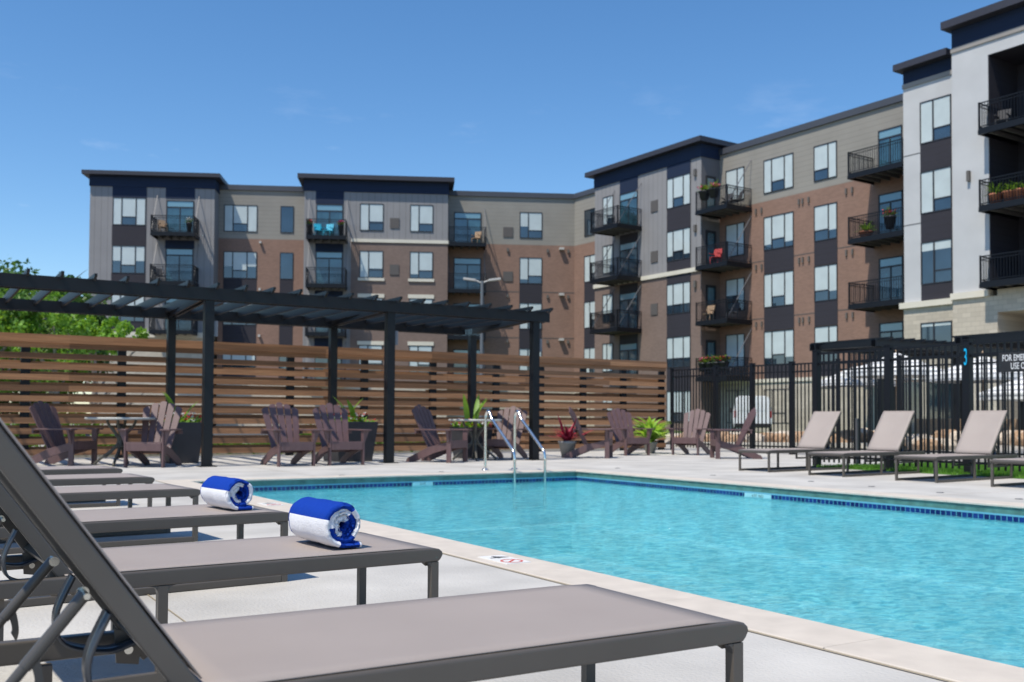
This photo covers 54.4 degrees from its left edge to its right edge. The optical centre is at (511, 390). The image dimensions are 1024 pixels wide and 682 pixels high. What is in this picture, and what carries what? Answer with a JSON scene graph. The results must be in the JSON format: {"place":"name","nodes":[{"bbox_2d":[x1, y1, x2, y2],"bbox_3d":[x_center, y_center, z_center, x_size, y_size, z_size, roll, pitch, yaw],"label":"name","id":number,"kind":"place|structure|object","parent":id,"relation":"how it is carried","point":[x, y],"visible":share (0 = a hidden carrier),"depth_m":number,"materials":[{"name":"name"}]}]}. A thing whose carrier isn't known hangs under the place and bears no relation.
{"place":"outdoors","nodes":[
{"label":"outdoors","id":0,"kind":"place"},
{"bbox_2d":[39,433,655,441],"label":"parking lot","id":1,"kind":"structure","parent":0,"point":[311,433],"depth_m":45.90,"materials":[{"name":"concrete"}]},
{"bbox_2d":[0,288,82,434],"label":"tree","id":2,"kind":"object","parent":1,"relation":"on","point":[7,314],"visible":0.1,"depth_m":29.94,"materials":[{"name":"green plant"}]},
{"bbox_2d":[0,258,91,423],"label":"tree","id":3,"kind":"object","parent":1,"relation":"on","point":[12,270],"visible":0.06,"depth_m":41.20,"materials":[{"name":"green plant"}]},
{"bbox_2d":[4,290,98,412],"bbox_3d":[-13.698,-0.826,30.026,2.464,5.004,2.726,0,-2,1],"label":"tree","id":4,"kind":"object","parent":1,"relation":"on","point":[33,326],"visible":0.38,"depth_m":29.59,"materials":[{"name":"green plant"}]},
{"bbox_2d":[13,272,112,424],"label":"tree","id":5,"kind":"object","parent":1,"relation":"on","point":[85,297],"visible":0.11,"depth_m":41.02,"materials":[{"name":"green plant"}]},
{"bbox_2d":[0,0,1000,512],"label":"sky","id":6,"kind":"structure","parent":0,"point":[529,96],"materials":[{"name":"blue"}]},
{"bbox_2d":[0,449,1023,681],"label":"pool deck","id":7,"kind":"structure","parent":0,"point":[768,659],"depth_m":4.64,"materials":[{"name":"concrete"}]},
{"bbox_2d":[29,400,102,465],"bbox_3d":[-7.123,0.672,15.712,0.969,1.017,0.820,0,-2,13],"label":"adirondack chair","id":8,"kind":"object","parent":7,"relation":"on","point":[49,429],"visible":0.94,"depth_m":15.66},
{"bbox_2d":[39,465,122,507],"bbox_3d":[-4.288,0.495,8.134,1.996,0.950,0.570,1,-2,-34],"label":"sun lounger","id":9,"kind":"object","parent":7,"relation":"on","point":[65,470],"visible":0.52,"depth_m":8.35,"materials":[{"name":"black"}]},
{"bbox_2d":[0,484,199,554],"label":"sun lounger","id":10,"kind":"object","parent":7,"relation":"on","point":[104,492],"visible":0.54,"depth_m":5.94,"materials":[{"name":"black"}]},
{"bbox_2d":[45,473,154,521],"bbox_3d":[-3.577,0.463,6.909,1.996,0.950,0.570,1,-2,-35],"label":"sun lounger","id":11,"kind":"object","parent":7,"relation":"on","point":[90,479],"visible":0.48,"depth_m":7.14,"materials":[{"name":"black"}]},
{"bbox_2d":[84,417,157,466],"bbox_3d":[-6.155,0.809,15.680,1.080,0.758,1.080,-1,-2,38],"label":"patio table","id":12,"kind":"object","parent":7,"relation":"on","point":[120,444],"visible":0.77,"depth_m":15.59,"materials":[{"name":"stone"}]},
{"bbox_2d":[0,504,288,608],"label":"sun lounger","id":13,"kind":"object","parent":7,"relation":"on","point":[171,517],"visible":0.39,"depth_m":4.39,"materials":[{"name":"black"}]},
{"bbox_2d":[200,476,253,509],"bbox_3d":[-1.347,0.483,4.696,0.140,0.148,0.326,2,-2,-38],"label":"rolled towel","id":14,"kind":"object","parent":13,"relation":"on","point":[227,492],"visible":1,"depth_m":4.60,"materials":[{"name":"blue fabric"}]},
{"bbox_2d":[116,401,182,467],"bbox_3d":[-5.532,0.672,15.417,0.820,1.017,0.969,0,-2,1],"label":"adirondack chair","id":15,"kind":"object","parent":7,"relation":"on","point":[152,445],"visible":1,"depth_m":15.55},
{"bbox_2d":[156,393,201,463],"bbox_3d":[-5.535,0.620,16.666,0.706,1.194,0.725,2,-2,-37],"label":"planter box","id":16,"kind":"object","parent":7,"relation":"on","point":[186,446],"visible":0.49,"depth_m":16.50,"materials":[{"name":"grey plant"}]},
{"bbox_2d":[0,482,442,681],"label":"sun lounger","id":17,"kind":"object","parent":7,"relation":"on","point":[161,569],"visible":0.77,"depth_m":3.05,"materials":[{"name":"black"}]},
{"bbox_2d":[289,497,361,547],"bbox_3d":[-0.636,0.445,3.368,0.140,0.152,0.315,1,-2,-35],"label":"rolled towel","id":18,"kind":"object","parent":17,"relation":"on","point":[330,523],"visible":1,"depth_m":3.27,"materials":[{"name":"blue fabric"}]},
{"bbox_2d":[0,268,552,466],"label":"pergola","id":19,"kind":"object","parent":7,"relation":"on","point":[391,318],"visible":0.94,"depth_m":17.33,"materials":[{"name":"grey"}]},
{"bbox_2d":[260,402,321,466],"bbox_3d":[-3.602,0.697,15.950,0.820,1.017,0.969,1,-2,-33],"label":"adirondack chair","id":20,"kind":"object","parent":7,"relation":"on","point":[284,445],"visible":1,"depth_m":16.03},
{"bbox_2d":[0,332,666,457],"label":"wooden fence","id":21,"kind":"object","parent":7,"relation":"on","point":[371,403],"visible":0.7,"depth_m":20.22,"materials":[{"name":"brown wood"}]},
{"bbox_2d":[311,403,370,465],"bbox_3d":[-2.886,0.715,16.435,0.820,1.017,0.969,1,-2,-31],"label":"adirondack chair","id":22,"kind":"object","parent":7,"relation":"on","point":[333,434],"visible":0.95,"depth_m":16.53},
{"bbox_2d":[322,398,377,461],"bbox_3d":[-2.918,0.679,17.706,0.920,1.164,0.836,1,-2,-34],"label":"planter box","id":23,"kind":"object","parent":7,"relation":"on","point":[354,422],"visible":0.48,"depth_m":17.49,"materials":[{"name":"grey plant"}]},
{"bbox_2d":[0,418,747,681],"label":"sun lounger","id":24,"kind":"object","parent":7,"relation":"on","point":[487,636],"visible":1,"depth_m":1.91,"materials":[{"name":"black"}]},
{"bbox_2d":[406,404,471,462],"bbox_3d":[-1.316,0.755,17.528,0.969,1.017,0.820,-1,-2,27],"label":"adirondack chair","id":25,"kind":"object","parent":7,"relation":"on","point":[435,448],"visible":1,"depth_m":17.47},
{"bbox_2d":[449,393,492,458],"bbox_3d":[-0.764,0.687,19.301,0.780,1.264,0.864,1,-2,-34],"label":"planter box","id":26,"kind":"object","parent":7,"relation":"on","point":[458,434],"visible":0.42,"depth_m":19.13,"materials":[{"name":"black plastic"}]},
{"bbox_2d":[448,419,501,460],"bbox_3d":[-0.682,0.915,18.326,0.980,0.758,0.980,-1,-2,38],"label":"patio table","id":27,"kind":"object","parent":7,"relation":"on","point":[474,438],"visible":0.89,"depth_m":18.29,"materials":[{"name":"stone"}]},
{"bbox_2d":[477,406,527,459],"bbox_3d":[-0.106,0.805,18.999,0.820,1.017,0.969,0,-2,21],"label":"adirondack chair","id":28,"kind":"object","parent":7,"relation":"on","point":[493,445],"visible":0.72,"depth_m":19.14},
{"bbox_2d":[482,410,545,482],"bbox_3d":[0.034,1.008,14.507,0.620,1.446,0.925,1,-2,-31],"label":"pool ladder","id":29,"kind":"object","parent":7,"relation":"attached to","point":[513,450],"visible":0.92,"depth_m":14.60,"materials":[{"name":"silver metal"}]},
{"bbox_2d":[49,454,1019,681],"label":"deck joints","id":30,"kind":"object","parent":7,"relation":"on","point":[567,584],"visible":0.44,"depth_m":3.50,"materials":[{"name":"beige"}]},
{"bbox_2d":[541,414,596,457],"bbox_3d":[1.172,0.913,19.874,1.045,0.866,0.842,1,-2,-31],"label":"potted plant","id":31,"kind":"object","parent":7,"relation":"on","point":[567,445],"visible":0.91,"depth_m":19.74,"materials":[{"name":"red plant"}]},
{"bbox_2d":[562,407,614,458],"bbox_3d":[1.526,0.838,19.832,0.969,1.017,0.820,0,-2,13],"label":"adirondack chair","id":32,"kind":"object","parent":7,"relation":"on","point":[607,443],"visible":1,"depth_m":19.61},
{"bbox_2d":[157,469,1023,681],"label":"pool coping","id":33,"kind":"object","parent":7,"relation":"on","point":[941,664],"visible":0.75,"depth_m":4.16,"materials":[{"name":"concrete"}]},
{"bbox_2d":[607,408,654,455],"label":"adirondack chair","id":34,"kind":"object","parent":7,"relation":"on","point":[623,435],"visible":0.96,"depth_m":21.59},
{"bbox_2d":[632,416,671,453],"bbox_3d":[3.196,1.015,22.568,1.182,0.841,1.183,1,-2,-31],"label":"potted plant","id":35,"kind":"object","parent":7,"relation":"on","point":[657,433],"visible":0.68,"depth_m":22.46,"materials":[{"name":"green plant"}]},
{"bbox_2d":[667,409,710,454],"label":"adirondack chair","id":36,"kind":"object","parent":7,"relation":"on","point":[693,437],"visible":0.98,"depth_m":22.04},
{"bbox_2d":[707,407,762,458],"bbox_3d":[4.445,0.852,19.813,0.969,1.017,0.820,0,-2,1],"label":"adirondack chair","id":37,"kind":"object","parent":7,"relation":"on","point":[716,444],"visible":0.97,"depth_m":19.54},
{"bbox_2d":[738,411,850,471],"bbox_3d":[4.363,0.773,15.315,1.996,0.906,0.570,2,-2,-36],"label":"sun lounger","id":38,"kind":"object","parent":7,"relation":"on","point":[818,431],"visible":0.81,"depth_m":15.52,"materials":[{"name":"beige"}]},
{"bbox_2d":[670,351,1023,460],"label":"metal fence","id":39,"kind":"object","parent":7,"relation":"on","point":[752,400],"visible":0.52,"depth_m":22.28,"materials":[{"name":"black"}]},
{"bbox_2d":[808,411,924,476],"bbox_3d":[5.066,0.743,14.185,1.996,0.906,0.570,2,-2,-37],"label":"sun lounger","id":40,"kind":"object","parent":7,"relation":"on","point":[890,433],"visible":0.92,"depth_m":14.40,"materials":[{"name":"beige"}]},
{"bbox_2d":[894,410,1017,482],"bbox_3d":[5.822,0.712,13.009,1.996,0.906,0.570,2,-2,-36],"label":"sun lounger","id":41,"kind":"object","parent":7,"relation":"on","point":[980,434],"visible":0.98,"depth_m":13.23,"materials":[{"name":"beige"}]},
{"bbox_2d":[10,423,1017,478],"bbox_3d":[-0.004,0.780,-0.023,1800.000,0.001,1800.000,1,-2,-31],"label":"ground","id":42,"kind":"structure","parent":0,"point":[214,454],"depth_m":21.63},
{"bbox_2d":[5,412,510,455],"bbox_3d":[-12.073,0.693,18.747,27.102,1.205,2.332,1,-2,-31],"label":"ground cover","id":43,"kind":"object","parent":42,"relation":"on","point":[15,435],"visible":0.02,"depth_m":20.80,"materials":[{"name":"green plant"}]},
{"bbox_2d":[253,480,1023,667],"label":"pool water","id":44,"kind":"structure","parent":0,"point":[954,584],"depth_m":7.05,"materials":[{"name":"liquid"}]},
{"bbox_2d":[586,431,763,433],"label":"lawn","id":45,"kind":"structure","parent":0,"point":[666,431],"depth_m":51.38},
{"bbox_2d":[730,396,771,431],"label":"white van","id":46,"kind":"object","parent":45,"relation":"on","point":[748,412],"visible":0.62,"depth_m":48.58,"materials":[{"name":"white paint"}]},
{"bbox_2d":[550,440,1023,461],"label":"path","id":47,"kind":"structure","parent":0,"point":[722,449],"depth_m":25.05,"materials":[{"name":"concrete"}]},
{"bbox_2d":[845,350,941,449],"bbox_3d":[9.403,0.225,24.318,2.217,2.546,2.217,1,-2,-9],"label":"patio umbrella","id":48,"kind":"object","parent":47,"relation":"on","point":[917,369],"visible":0.14,"depth_m":23.77,"materials":[{"name":"fabric"}]},
{"bbox_2d":[925,351,1022,409],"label":"patio umbrella","id":49,"kind":"object","parent":47,"relation":"on","point":[974,372],"visible":0.12,"depth_m":22.24,"materials":[{"name":"fabric"}]},
{"bbox_2d":[951,331,1023,433],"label":"pergola","id":50,"kind":"object","parent":47,"relation":"on","point":[1011,335],"visible":0.49,"depth_m":23.48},
{"bbox_2d":[979,376,1022,400],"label":"patio umbrella","id":51,"kind":"object","parent":47,"relation":"on","point":[1015,391],"visible":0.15,"depth_m":19.50,"materials":[{"name":"fabric"}]},
{"bbox_2d":[813,462,1023,477],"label":"grass","id":52,"kind":"structure","parent":0,"point":[950,470],"depth_m":15.15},
{"bbox_2d":[820,463,1023,478],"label":"lawn strip","id":53,"kind":"object","parent":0,"point":[926,472],"visible":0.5,"depth_m":14.62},
{"bbox_2d":[811,339,1023,473],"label":"metal fence","id":54,"kind":"object","parent":53,"relation":"on","point":[888,360],"visible":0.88,"depth_m":14.83,"materials":[{"name":"black"}]},
{"bbox_2d":[999,352,1023,371],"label":"emergency sign","id":55,"kind":"object","parent":54,"relation":"attached to","point":[1011,361],"visible":1,"depth_m":13.61,"materials":[{"name":"black"}]},
{"bbox_2d":[893,0,1023,433],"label":"apartment building","id":56,"kind":"structure","parent":0,"point":[963,255],"depth_m":42.77,"materials":[{"name":"white paint"}]},
{"bbox_2d":[920,94,951,144],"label":"window","id":57,"kind":"structure","parent":56,"relation":"in","point":[935,114],"depth_m":45.17,"materials":[{"name":"white"}]},
{"bbox_2d":[920,165,951,214],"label":"window","id":58,"kind":"structure","parent":56,"relation":"in","point":[935,184],"depth_m":45.09,"materials":[{"name":"white"}]},
{"bbox_2d":[920,320,952,341],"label":"window","id":59,"kind":"structure","parent":56,"relation":"in","point":[942,330],"depth_m":44.83,"materials":[{"name":"black"}]},
{"bbox_2d":[921,238,952,284],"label":"window","id":60,"kind":"structure","parent":56,"relation":"in","point":[937,255],"depth_m":44.98,"materials":[{"name":"blue"}]},
{"bbox_2d":[996,445,1023,451],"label":"terrace ground","id":61,"kind":"structure","parent":0,"point":[1016,448],"depth_m":26.10,"materials":[{"name":"concrete"}]},
{"bbox_2d":[81,93,904,431],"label":"apartment building","id":62,"kind":"structure","parent":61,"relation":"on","point":[617,263],"depth_m":65.25,"materials":[{"name":"brick"}]},
{"bbox_2d":[112,245,144,273],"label":"window","id":63,"kind":"structure","parent":62,"relation":"in","point":[125,259],"depth_m":66.37,"materials":[{"name":"white"}]},
{"bbox_2d":[112,197,145,225],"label":"window","id":64,"kind":"structure","parent":62,"relation":"in","point":[126,210],"depth_m":66.47,"materials":[{"name":"white"}]},
{"bbox_2d":[165,248,192,280],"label":"balcony door","id":65,"kind":"structure","parent":62,"relation":"in","point":[182,257],"depth_m":66.66,"materials":[{"name":"blue"}]},
{"bbox_2d":[166,200,193,231],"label":"balcony door","id":66,"kind":"structure","parent":62,"relation":"in","point":[173,207],"depth_m":66.78,"materials":[{"name":"blue"}]},
{"bbox_2d":[223,251,256,278],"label":"window","id":67,"kind":"structure","parent":62,"relation":"in","point":[238,265],"depth_m":68.53,"materials":[{"name":"black"}]},
{"bbox_2d":[224,205,257,231],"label":"window","id":68,"kind":"structure","parent":62,"relation":"in","point":[237,218],"depth_m":68.63,"materials":[{"name":"black"}]},
{"bbox_2d":[280,252,292,279],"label":"window","id":69,"kind":"structure","parent":62,"relation":"in","point":[286,259],"depth_m":68.83,"materials":[{"name":"black"}]},
{"bbox_2d":[280,206,293,232],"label":"window","id":70,"kind":"structure","parent":62,"relation":"in","point":[286,212],"depth_m":68.93,"materials":[{"name":"blue"}]},
{"bbox_2d":[315,251,342,283],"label":"balcony door","id":71,"kind":"structure","parent":62,"relation":"in","point":[334,260],"depth_m":67.63,"materials":[{"name":"blue"}]},
{"bbox_2d":[316,204,342,234],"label":"balcony door","id":72,"kind":"structure","parent":62,"relation":"in","point":[323,211],"depth_m":67.73,"materials":[{"name":"black"}]},
{"bbox_2d":[359,250,382,277],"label":"window","id":73,"kind":"structure","parent":62,"relation":"in","point":[370,262],"depth_m":67.90,"materials":[{"name":"black"}]},
{"bbox_2d":[360,203,383,230],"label":"window","id":74,"kind":"structure","parent":62,"relation":"in","point":[371,215],"depth_m":68.00,"materials":[{"name":"black"}]},
{"bbox_2d":[410,205,432,231],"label":"window","id":75,"kind":"structure","parent":62,"relation":"in","point":[424,223],"depth_m":68.33,"materials":[{"name":"white"}]},
{"bbox_2d":[410,251,432,278],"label":"window","id":76,"kind":"structure","parent":62,"relation":"in","point":[421,263],"depth_m":68.23,"materials":[{"name":"white"}]},
{"bbox_2d":[454,212,480,241],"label":"balcony door","id":77,"kind":"structure","parent":62,"relation":"in","point":[464,220],"depth_m":70.12,"materials":[{"name":"black"}]},
{"bbox_2d":[454,258,480,288],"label":"balcony door","id":78,"kind":"structure","parent":62,"relation":"in","point":[461,265],"depth_m":70.02,"materials":[{"name":"black"}]},
{"bbox_2d":[519,257,541,283],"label":"window","id":79,"kind":"structure","parent":62,"relation":"in","point":[530,269],"depth_m":70.46,"materials":[{"name":"white"}]},
{"bbox_2d":[520,212,541,238],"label":"window","id":80,"kind":"structure","parent":62,"relation":"in","point":[530,222],"depth_m":70.57,"materials":[{"name":"white"}]},
{"bbox_2d":[619,190,637,224],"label":"balcony door","id":81,"kind":"structure","parent":62,"relation":"in","point":[624,199],"depth_m":63.60,"materials":[{"name":"black"}]},
{"bbox_2d":[619,241,637,276],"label":"balcony door","id":82,"kind":"structure","parent":62,"relation":"in","point":[625,248],"depth_m":63.50,"materials":[{"name":"black"}]},
{"bbox_2d":[619,291,637,327],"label":"balcony door","id":83,"kind":"structure","parent":62,"relation":"in","point":[625,299],"depth_m":63.39,"materials":[{"name":"black"}]},
{"bbox_2d":[619,342,637,378],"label":"balcony door","id":84,"kind":"structure","parent":62,"relation":"in","point":[627,351],"depth_m":63.29,"materials":[{"name":"blue"}]},
{"bbox_2d":[667,172,690,209],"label":"window","id":85,"kind":"structure","parent":62,"relation":"in","point":[678,187],"depth_m":59.80,"materials":[{"name":"white"}]},
{"bbox_2d":[667,227,690,261],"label":"window","id":86,"kind":"structure","parent":62,"relation":"in","point":[679,240],"depth_m":59.70,"materials":[{"name":"white"}]},
{"bbox_2d":[667,281,690,314],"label":"window","id":87,"kind":"structure","parent":62,"relation":"in","point":[678,294],"depth_m":59.61,"materials":[{"name":"white"}]},
{"bbox_2d":[667,335,690,367],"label":"window","id":88,"kind":"structure","parent":62,"relation":"in","point":[678,348],"depth_m":59.51,"materials":[{"name":"white"}]},
{"bbox_2d":[726,166,744,198],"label":"window","id":89,"kind":"structure","parent":62,"relation":"in","point":[733,176],"depth_m":57.99,"materials":[{"name":"white"}]},
{"bbox_2d":[726,222,744,256],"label":"window","id":90,"kind":"structure","parent":62,"relation":"in","point":[733,232],"depth_m":57.90,"materials":[{"name":"black"}]},
{"bbox_2d":[726,277,744,311],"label":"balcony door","id":91,"kind":"structure","parent":62,"relation":"in","point":[734,287],"depth_m":57.86,"materials":[{"name":"black"}]},
{"bbox_2d":[726,333,744,365],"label":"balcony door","id":92,"kind":"structure","parent":62,"relation":"in","point":[734,342],"depth_m":57.76,"materials":[{"name":"black"}]},
{"bbox_2d":[763,152,793,193],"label":"window","id":93,"kind":"structure","parent":62,"relation":"in","point":[778,172],"depth_m":55.36,"materials":[{"name":"white"}]},
{"bbox_2d":[764,211,793,250],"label":"window","id":94,"kind":"structure","parent":62,"relation":"in","point":[779,228],"depth_m":55.24,"materials":[{"name":"white"}]},
{"bbox_2d":[764,270,793,307],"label":"window","id":95,"kind":"structure","parent":62,"relation":"in","point":[778,286],"depth_m":55.15,"materials":[{"name":"white"}]},
{"bbox_2d":[764,329,793,364],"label":"window","id":96,"kind":"structure","parent":62,"relation":"in","point":[778,344],"depth_m":55.08,"materials":[{"name":"white"}]},
{"bbox_2d":[814,140,836,181],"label":"window","id":97,"kind":"structure","parent":62,"relation":"in","point":[825,155],"depth_m":52.70,"materials":[{"name":"white"}]},
{"bbox_2d":[814,202,837,241],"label":"window","id":98,"kind":"structure","parent":62,"relation":"in","point":[825,215],"depth_m":52.62,"materials":[{"name":"white"}]},
{"bbox_2d":[814,263,837,301],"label":"window","id":99,"kind":"structure","parent":62,"relation":"in","point":[825,276],"depth_m":52.50,"materials":[{"name":"white"}]},
{"bbox_2d":[814,325,837,361],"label":"window","id":100,"kind":"structure","parent":62,"relation":"in","point":[829,333],"depth_m":52.40,"materials":[{"name":"white"}]},
{"bbox_2d":[878,125,902,166],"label":"balcony door","id":101,"kind":"structure","parent":62,"relation":"in","point":[893,133],"depth_m":49.43,"materials":[{"name":"blue"}]},
{"bbox_2d":[878,190,902,233],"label":"balcony door","id":102,"kind":"structure","parent":62,"relation":"in","point":[893,199],"depth_m":49.32,"materials":[{"name":"blue"}]},
{"bbox_2d":[879,255,902,300],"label":"balcony door","id":103,"kind":"structure","parent":62,"relation":"in","point":[890,266],"depth_m":49.24,"materials":[{"name":"blue"}]},
{"bbox_2d":[879,321,903,337],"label":"window","id":104,"kind":"structure","parent":62,"relation":"in","point":[895,329],"depth_m":49.12,"materials":[{"name":"blue"}]},
{"bbox_2d":[809,336,1023,430],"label":"pergola","id":105,"kind":"object","parent":61,"relation":"on","point":[858,344],"visible":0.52,"depth_m":26.81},
{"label":"pool basin","id":106,"kind":"structure","parent":0,"visible":0},
{"bbox_2d":[253,477,1023,517],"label":"pool wall base","id":107,"kind":"object","parent":106,"relation":"on","point":[678,486],"visible":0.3,"depth_m":12.21,"materials":[{"name":"teal"}]},
{"bbox_2d":[201,472,1023,515],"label":"pool wall band","id":108,"kind":"object","parent":107,"relation":"on","point":[966,507],"visible":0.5,"depth_m":12.28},
{"bbox_2d":[252,476,1023,516],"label":"pool wall trim","id":109,"kind":"structure","parent":107,"relation":"on","point":[669,485],"depth_m":12.30,"materials":[{"name":"teal"}]},
{"bbox_2d":[253,477,1023,521],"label":"waterline tile","id":110,"kind":"object","parent":107,"relation":"attached to","point":[964,514],"visible":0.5,"depth_m":12.29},
{"label":"pavement","id":111,"kind":"structure","parent":0,"visible":0},
{"bbox_2d":[67,314,120,435],"bbox_3d":[-11.284,-0.363,27.030,1.496,3.917,1.467,0,-2,7],"label":"tree","id":112,"kind":"object","parent":111,"relation":"on","point":[85,328],"visible":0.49,"depth_m":26.71,"materials":[{"name":"green plant"}]},
{"bbox_2d":[108,320,149,404],"bbox_3d":[-10.075,-0.123,26.018,1.102,3.388,1.180,1,-2,-31],"label":"tree","id":113,"kind":"object","parent":111,"relation":"on","point":[122,328],"visible":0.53,"depth_m":25.80,"materials":[{"name":"green plant"}]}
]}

